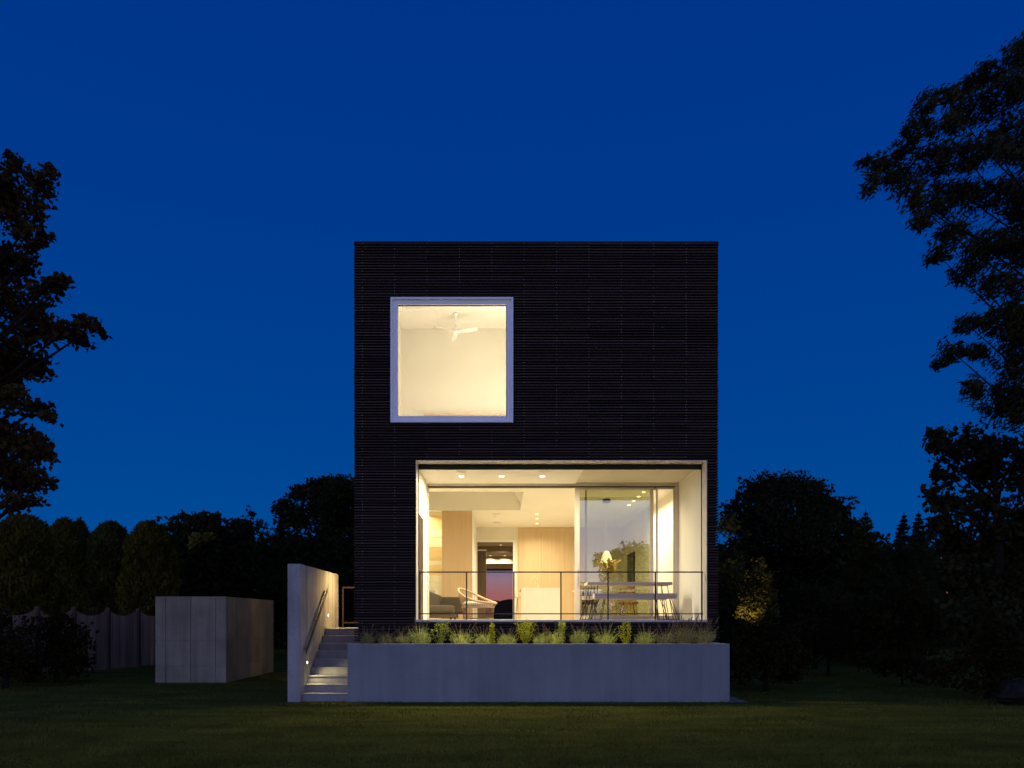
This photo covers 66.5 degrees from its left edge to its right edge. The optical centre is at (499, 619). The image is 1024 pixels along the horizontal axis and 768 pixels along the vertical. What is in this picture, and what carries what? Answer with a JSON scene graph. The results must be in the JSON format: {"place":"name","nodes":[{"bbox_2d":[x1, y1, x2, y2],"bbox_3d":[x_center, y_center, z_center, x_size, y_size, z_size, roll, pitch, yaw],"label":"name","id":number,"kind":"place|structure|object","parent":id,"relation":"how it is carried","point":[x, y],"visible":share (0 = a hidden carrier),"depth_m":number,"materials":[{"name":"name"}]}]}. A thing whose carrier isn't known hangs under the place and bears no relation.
{"place":"outdoors","nodes":[
{"label":"outdoors","id":0,"kind":"place"},
{"bbox_2d":[277,599,512,617],"bbox_3d":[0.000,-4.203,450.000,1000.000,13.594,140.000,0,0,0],"label":"hills","id":1,"kind":"structure","parent":0,"point":[504,606],"depth_m":404.37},
{"bbox_2d":[423,414,505,415],"bbox_3d":[-0.515,-4.539,19.725,2.799,1.227,0.330,0,0,0],"label":"window sill","id":2,"kind":"structure","parent":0,"point":[464,414],"depth_m":19.56,"materials":[{"name":"white wood"}]},
{"bbox_2d":[0,628,1023,767],"bbox_3d":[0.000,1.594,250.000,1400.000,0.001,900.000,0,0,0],"label":"ground","id":3,"kind":"structure","parent":0,"point":[280,660],"depth_m":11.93,"materials":[{"name":"green plant"}]},
{"bbox_2d":[0,608,43,688],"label":"ragged bush","id":4,"kind":"object","parent":3,"relation":"on","point":[10,663],"visible":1,"depth_m":17.81,"materials":[{"name":"green plant"}]},
{"bbox_2d":[0,513,70,614],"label":"arborvitae","id":5,"kind":"object","parent":3,"relation":"on","point":[29,534],"visible":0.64,"depth_m":26.72,"materials":[{"name":"green plant"}]},
{"bbox_2d":[10,606,98,683],"bbox_3d":[-11.084,0.666,19.629,1.972,1.968,1.616,0,0,0],"label":"round bush","id":6,"kind":"object","parent":3,"relation":"on","point":[58,653],"visible":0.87,"depth_m":19.38,"materials":[{"name":"green plant"}]},
{"bbox_2d":[0,148,112,518],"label":"maple tree","id":7,"kind":"object","parent":3,"relation":"on","point":[21,476],"visible":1,"depth_m":14.97,"materials":[{"name":"green plant"}]},
{"bbox_2d":[37,516,89,614],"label":"arborvitae","id":8,"kind":"object","parent":3,"relation":"on","point":[64,534],"visible":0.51,"depth_m":27.56,"materials":[{"name":"green plant"}]},
{"bbox_2d":[0,606,156,678],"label":"wooden fence","id":9,"kind":"object","parent":3,"relation":"on","point":[125,641],"visible":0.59,"depth_m":24.73,"materials":[{"name":"grey wood"}]},
{"bbox_2d":[68,516,96,610],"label":"arborvitae","id":10,"kind":"object","parent":3,"relation":"on","point":[81,525],"visible":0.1,"depth_m":28.49,"materials":[{"name":"green plant"}]},
{"bbox_2d":[78,519,141,615],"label":"arborvitae","id":11,"kind":"object","parent":3,"relation":"on","point":[105,539],"visible":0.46,"depth_m":27.82,"materials":[{"name":"green plant"}]},
{"bbox_2d":[114,519,181,615],"bbox_3d":[-12.310,-0.954,27.527,2.335,5.196,2.329,0,0,0],"label":"arborvitae","id":12,"kind":"object","parent":3,"relation":"on","point":[158,559],"visible":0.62,"depth_m":26.91,"materials":[{"name":"green plant"}]},
{"bbox_2d":[187,532,215,595],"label":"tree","id":13,"kind":"object","parent":3,"relation":"on","point":[198,538],"visible":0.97,"depth_m":30.46,"materials":[{"name":"green plant"}]},
{"bbox_2d":[147,509,262,603],"bbox_3d":[-12.563,-1.484,32.974,4.393,6.370,4.276,0,0,0],"label":"oak tree","id":14,"kind":"object","parent":3,"relation":"on","point":[219,570],"visible":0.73,"depth_m":32.33,"materials":[{"name":"green plant"}]},
{"bbox_2d":[155,596,273,682],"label":"outbuilding","id":15,"kind":"structure","parent":3,"relation":"on","point":[213,639],"depth_m":19.60,"materials":[{"name":"concrete"}]},
{"bbox_2d":[235,505,286,583],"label":"feathery tree","id":16,"kind":"object","parent":3,"relation":"on","point":[260,550],"visible":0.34,"depth_m":35.62,"materials":[{"name":"green plant"}]},
{"bbox_2d":[253,473,357,630],"bbox_3d":[-7.762,-2.637,35.937,6.496,8.674,5.770,0,0,0],"label":"broadleaf tree","id":17,"kind":"object","parent":3,"relation":"on","point":[331,550],"visible":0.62,"depth_m":34.80,"materials":[{"name":"green plant"}]},
{"bbox_2d":[288,564,337,701],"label":"stair wall","id":18,"kind":"structure","parent":3,"relation":"on","point":[312,598],"depth_m":15.42,"materials":[{"name":"concrete"}]},
{"bbox_2d":[302,627,357,701],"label":"outdoor steps","id":19,"kind":"structure","parent":3,"relation":"on","point":[327,679],"depth_m":15.86,"materials":[{"name":"concrete"}]},
{"bbox_2d":[342,587,357,627],"bbox_3d":[-3.391,-0.291,18.750,0.792,0.978,0.040,0,0,0],"label":"landing guardrail","id":20,"kind":"object","parent":19,"relation":"on","point":[343,622],"visible":0.57,"depth_m":18.73,"materials":[{"name":"brown metal"}]},
{"bbox_2d":[4,531,1023,648],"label":"woodland","id":21,"kind":"object","parent":3,"relation":"on","point":[279,635],"visible":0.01,"depth_m":41.81,"materials":[{"name":"green plant"}]},
{"bbox_2d":[347,642,729,701],"bbox_3d":[0.744,1.059,15.495,7.354,1.169,0.995,0,0,0],"label":"planter","id":22,"kind":"object","parent":3,"relation":"on","point":[537,672],"visible":0.97,"depth_m":15.00,"materials":[{"name":"concrete"}]},
{"bbox_2d":[358,624,376,643],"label":"lavender","id":23,"kind":"object","parent":22,"relation":"in","point":[366,640],"visible":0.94,"depth_m":15.41,"materials":[{"name":"green plant"}]},
{"bbox_2d":[375,626,398,643],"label":"lavender","id":24,"kind":"object","parent":22,"relation":"in","point":[388,638],"visible":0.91,"depth_m":15.46,"materials":[{"name":"green plant"}]},
{"bbox_2d":[393,625,413,643],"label":"lavender","id":25,"kind":"object","parent":22,"relation":"in","point":[401,639],"visible":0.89,"depth_m":15.52,"materials":[{"name":"green plant"}]},
{"bbox_2d":[409,617,432,643],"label":"lavender","id":26,"kind":"object","parent":22,"relation":"in","point":[424,639],"visible":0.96,"depth_m":15.38,"materials":[{"name":"green plant"}]},
{"bbox_2d":[430,621,450,643],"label":"upright shrub","id":27,"kind":"object","parent":22,"relation":"on","point":[441,633],"visible":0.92,"depth_m":15.41,"materials":[{"name":"green plant"}]},
{"bbox_2d":[443,621,477,643],"bbox_3d":[-0.761,0.296,15.674,0.668,0.504,0.586,0,0,23],"label":"lavender","id":28,"kind":"object","parent":22,"relation":"in","point":[458,639],"visible":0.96,"depth_m":15.60,"materials":[{"name":"green plant"}]},
{"bbox_2d":[468,625,490,643],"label":"lavender","id":29,"kind":"object","parent":22,"relation":"in","point":[482,639],"visible":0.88,"depth_m":15.59,"materials":[{"name":"green plant"}]},
{"bbox_2d":[488,622,495,643],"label":"slim plant","id":30,"kind":"object","parent":22,"relation":"on","point":[491,629],"visible":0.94,"depth_m":15.44,"materials":[{"name":"green plant"}]},
{"bbox_2d":[494,627,517,643],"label":"lavender","id":31,"kind":"object","parent":22,"relation":"in","point":[506,640],"visible":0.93,"depth_m":15.41,"materials":[{"name":"green plant"}]},
{"bbox_2d":[512,617,536,643],"bbox_3d":[0.511,0.240,15.402,0.528,0.574,0.407,0,0,0],"label":"lime shrub","id":32,"kind":"object","parent":22,"relation":"on","point":[527,634],"visible":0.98,"depth_m":15.44,"materials":[{"name":"green plant"}]},
{"bbox_2d":[531,628,551,643],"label":"lavender","id":33,"kind":"object","parent":22,"relation":"in","point":[540,640],"visible":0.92,"depth_m":15.52,"materials":[{"name":"green plant"}]},
{"bbox_2d":[541,621,567,643],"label":"lavender","id":34,"kind":"object","parent":22,"relation":"in","point":[554,639],"visible":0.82,"depth_m":15.53,"materials":[{"name":"green plant"}]},
{"bbox_2d":[558,621,565,643],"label":"round headed plant","id":35,"kind":"object","parent":22,"relation":"on","point":[562,625],"visible":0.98,"depth_m":15.44,"materials":[{"name":"green plant"}]},
{"bbox_2d":[567,621,589,643],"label":"lavender","id":36,"kind":"object","parent":22,"relation":"in","point":[579,636],"visible":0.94,"depth_m":15.41,"materials":[{"name":"green plant"}]},
{"bbox_2d":[589,621,619,643],"bbox_3d":[2.114,0.286,15.695,0.644,0.521,0.625,0,0,0],"label":"lavender","id":37,"kind":"object","parent":22,"relation":"in","point":[605,639],"visible":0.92,"depth_m":15.64,"materials":[{"name":"green plant"}]},
{"bbox_2d":[617,621,631,643],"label":"flowering plant","id":38,"kind":"object","parent":22,"relation":"on","point":[626,641],"visible":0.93,"depth_m":15.43,"materials":[{"name":"green plant"}]},
{"bbox_2d":[633,623,655,643],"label":"lavender","id":39,"kind":"object","parent":22,"relation":"in","point":[641,639],"visible":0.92,"depth_m":15.63,"materials":[{"name":"green plant"}]},
{"bbox_2d":[653,621,678,643],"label":"lavender","id":40,"kind":"object","parent":22,"relation":"in","point":[664,639],"visible":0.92,"depth_m":15.35,"materials":[{"name":"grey plant"}]},
{"bbox_2d":[670,613,699,643],"bbox_3d":[3.653,0.223,15.509,0.593,0.679,0.535,0,0,0],"label":"lavender","id":41,"kind":"object","parent":22,"relation":"in","point":[682,637],"visible":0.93,"depth_m":15.42,"materials":[{"name":"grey plant"}]},
{"bbox_2d":[685,617,718,643],"bbox_3d":[4.053,0.246,15.531,0.628,0.608,0.613,0,0,-43],"label":"lavender","id":42,"kind":"object","parent":22,"relation":"in","point":[701,640],"visible":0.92,"depth_m":15.49,"materials":[{"name":"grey plant"}]},
{"bbox_2d":[349,696,746,702],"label":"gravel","id":43,"kind":"structure","parent":3,"relation":"on","point":[736,699],"depth_m":14.96,"materials":[{"name":"grey gravel"}]},
{"bbox_2d":[714,512,758,664],"bbox_3d":[7.958,-0.985,26.927,1.964,5.364,2.536,0,0,0],"label":"evergreen tree","id":44,"kind":"object","parent":3,"relation":"on","point":[729,579],"visible":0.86,"depth_m":26.64,"materials":[{"name":"green plant"}]},
{"bbox_2d":[735,557,783,671],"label":"tree","id":45,"kind":"object","parent":3,"relation":"on","point":[764,610],"visible":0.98,"depth_m":23.52,"materials":[{"name":"green plant"}]},
{"bbox_2d":[727,622,819,691],"bbox_3d":[5.981,0.855,17.119,2.244,1.592,1.805,0,0,0],"label":"broad shrub","id":46,"kind":"object","parent":3,"relation":"on","point":[749,639],"visible":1,"depth_m":16.95,"materials":[{"name":"green plant"}]},
{"bbox_2d":[718,468,876,653],"bbox_3d":[13.948,-2.695,36.124,7.441,8.790,5.557,0,0,0],"label":"broadleaf tree","id":47,"kind":"object","parent":3,"relation":"on","point":[792,534],"visible":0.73,"depth_m":35.16,"materials":[{"name":"green plant"}]},
{"bbox_2d":[819,510,884,654],"bbox_3d":[14.040,-1.287,30.097,3.283,5.863,3.372,0,0,0],"label":"conifer","id":48,"kind":"object","parent":3,"relation":"on","point":[860,571],"visible":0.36,"depth_m":29.86,"materials":[{"name":"green plant"}]},
{"bbox_2d":[849,651,942,686],"bbox_3d":[9.516,1.186,18.446,2.373,0.920,1.343,0,0,0],"label":"lawn edge shrub","id":49,"kind":"object","parent":3,"relation":"on","point":[881,665],"visible":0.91,"depth_m":18.27,"materials":[{"name":"green plant"}]},
{"bbox_2d":[876,514,941,653],"bbox_3d":[14.566,-1.103,28.040,2.362,5.494,2.585,0,0,30],"label":"conifer","id":50,"kind":"object","parent":3,"relation":"on","point":[905,560],"visible":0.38,"depth_m":27.84,"materials":[{"name":"green plant"}]},
{"bbox_2d":[910,511,958,658],"bbox_3d":[15.571,-1.194,28.834,2.462,5.677,2.590,0,0,-39],"label":"conifer","id":51,"kind":"object","parent":3,"relation":"on","point":[920,537],"visible":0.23,"depth_m":28.81,"materials":[{"name":"green plant"}]},
{"bbox_2d":[852,30,1023,476],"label":"willow tree","id":52,"kind":"object","parent":3,"relation":"on","point":[1008,148],"visible":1,"depth_m":15.35,"materials":[{"name":"green plant"}]},
{"bbox_2d":[916,617,1023,698],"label":"corner shrub","id":53,"kind":"object","parent":3,"relation":"on","point":[986,647],"visible":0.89,"depth_m":15.37,"materials":[{"name":"green plant"}]},
{"bbox_2d":[917,420,1023,692],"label":"oak tree","id":54,"kind":"object","parent":3,"relation":"on","point":[980,470],"visible":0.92,"depth_m":16.91,"materials":[{"name":"green plant"}]},
{"bbox_2d":[994,677,1023,704],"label":"boulder","id":55,"kind":"object","parent":3,"relation":"on","point":[1011,692],"visible":0.78,"depth_m":14.44,"materials":[{"name":"stone"}]},
{"bbox_2d":[0,0,1023,600],"label":"sky","id":56,"kind":"structure","parent":0,"point":[222,164],"materials":[{"name":"blue"}]},
{"bbox_2d":[354,241,718,643],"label":"house","id":57,"kind":"structure","parent":0,"point":[589,369],"depth_m":16.06,"materials":[{"name":"black brick"}]},
{"bbox_2d":[418,514,422,618],"bbox_3d":[-1.675,-1.107,16.820,0.094,2.218,0.920,0,0,0],"label":"door","id":58,"kind":"structure","parent":57,"relation":"in","point":[420,520],"depth_m":16.68,"materials":[{"name":"white wood"}]},
{"bbox_2d":[429,597,465,619],"bbox_3d":[-1.790,-0.302,20.825,1.700,0.628,2.050,0,0,0],"label":"sofa","id":59,"kind":"object","parent":57,"relation":"on","point":[449,605],"visible":0.41,"depth_m":19.86,"materials":[{"name":"beige fabric"}]},
{"bbox_2d":[429,591,441,604],"bbox_3d":[-1.800,-0.506,20.350,0.577,0.514,0.241,0,0,-12],"label":"throw pillow","id":60,"kind":"object","parent":59,"relation":"on","point":[434,599],"visible":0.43,"depth_m":20.32,"materials":[{"name":"beige fabric"}]},
{"bbox_2d":[390,297,512,422],"bbox_3d":[-0.981,-5.306,16.073,2.512,2.562,0.255,0,0,0],"label":"window","id":61,"kind":"structure","parent":57,"relation":"in","point":[396,303],"depth_m":15.99,"materials":[{"name":"white paint"}]},
{"bbox_2d":[435,312,477,340],"bbox_3d":[-1.033,-7.161,18.997,1.029,0.490,0.964,0,0,0],"label":"ceiling fan","id":62,"kind":"object","parent":57,"relation":"hanging from","point":[455,331],"visible":1,"depth_m":18.83,"materials":[{"name":"white paint"}]},
{"bbox_2d":[457,588,496,619],"bbox_3d":[-0.506,-0.353,17.499,0.900,0.726,0.856,0,0,0],"label":"rattan armchair","id":63,"kind":"object","parent":57,"relation":"on","point":[474,603],"visible":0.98,"depth_m":17.30,"materials":[{"name":"wicker"}]},
{"bbox_2d":[486,569,512,619],"bbox_3d":[0.000,-1.087,34.160,2.400,2.198,0.080,0,0,0],"label":"rear window","id":64,"kind":"structure","parent":57,"relation":"in","point":[486,569],"depth_m":34.12,"materials":[{"name":"black paint"}]},
{"bbox_2d":[514,590,520,619],"bbox_3d":[0.590,-0.424,22.600,0.344,0.875,0.337,0,0,0],"label":"bar stool","id":65,"kind":"object","parent":57,"relation":"on","point":[516,605],"visible":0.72,"depth_m":22.50,"materials":[{"name":"beige wood"}]},
{"bbox_2d":[580,588,596,615],"bbox_3d":[2.429,-0.422,21.327,0.460,0.872,0.514,0,0,0],"label":"dining chair","id":66,"kind":"object","parent":57,"relation":"on","point":[590,601],"visible":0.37,"depth_m":21.46,"materials":[{"name":"grey wood"}]},
{"bbox_2d":[572,590,637,619],"bbox_3d":[2.750,-0.374,20.500,1.600,0.774,0.900,0,0,0],"label":"dining table","id":67,"kind":"object","parent":57,"relation":"on","point":[626,591],"visible":0.56,"depth_m":20.15,"materials":[{"name":"white paint"}]},
{"bbox_2d":[597,558,620,589],"bbox_3d":[2.870,-1.176,20.503,0.690,0.829,0.742,0,0,0],"label":"vase","id":68,"kind":"object","parent":67,"relation":"on","point":[609,565],"visible":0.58,"depth_m":20.39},
{"bbox_2d":[601,499,611,562],"bbox_3d":[2.803,-2.324,20.500,0.310,1.665,0.310,0,0,0],"label":"pendant lamp","id":69,"kind":"object","parent":57,"relation":"hanging from","point":[606,555],"visible":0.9,"depth_m":20.43,"materials":[{"name":"white"}]},
{"bbox_2d":[609,600,624,619],"bbox_3d":[2.940,-0.243,19.600,0.462,0.499,0.462,0,0,0],"label":"slatted stool","id":70,"kind":"object","parent":57,"relation":"on","point":[614,602],"visible":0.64,"depth_m":19.47,"materials":[{"name":"brown wood"}]},
{"bbox_2d":[579,596,667,619],"bbox_3d":[2.896,-0.263,18.230,2.058,0.556,0.296,0,0,0],"label":"terrace bench","id":71,"kind":"object","parent":57,"relation":"on","point":[584,597],"visible":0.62,"depth_m":18.08,"materials":[{"name":"grey wood"}]},
{"bbox_2d":[582,582,672,619],"bbox_3d":[2.872,-0.405,17.625,1.967,0.839,0.746,0,0,0],"label":"terrace table","id":72,"kind":"object","parent":57,"relation":"on","point":[597,584],"visible":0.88,"depth_m":17.25,"materials":[{"name":"grey wood"}]},
{"bbox_2d":[619,588,637,615],"bbox_3d":[3.519,-0.422,21.377,0.460,0.872,0.514,0,0,0],"label":"dining chair","id":73,"kind":"object","parent":57,"relation":"on","point":[623,601],"visible":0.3,"depth_m":21.53,"materials":[{"name":"brown wood"}]},
{"bbox_2d":[622,600,638,619],"bbox_3d":[3.260,-0.243,19.500,0.462,0.499,0.462,0,0,0],"label":"slatted stool","id":74,"kind":"object","parent":57,"relation":"on","point":[628,601],"visible":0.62,"depth_m":19.38,"materials":[{"name":"brown wood"}]},
{"bbox_2d":[627,552,634,587],"bbox_3d":[4.218,-1.329,25.100,0.036,1.583,1.300,0,0,0],"label":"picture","id":75,"kind":"object","parent":57,"relation":"attached to","point":[630,565],"visible":0.64,"depth_m":24.88,"materials":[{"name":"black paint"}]},
{"bbox_2d":[590,593,678,619],"bbox_3d":[2.907,-0.270,16.875,1.891,0.572,0.346,0,0,0],"label":"terrace bench","id":76,"kind":"object","parent":57,"relation":"on","point":[665,596],"visible":0.98,"depth_m":16.70,"materials":[{"name":"grey wood"}]},
{"bbox_2d":[519,588,559,619],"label":"kitchen island","id":77,"kind":"structure","parent":0,"point":[540,600],"depth_m":22.00,"materials":[{"name":"stone"}]}
]}

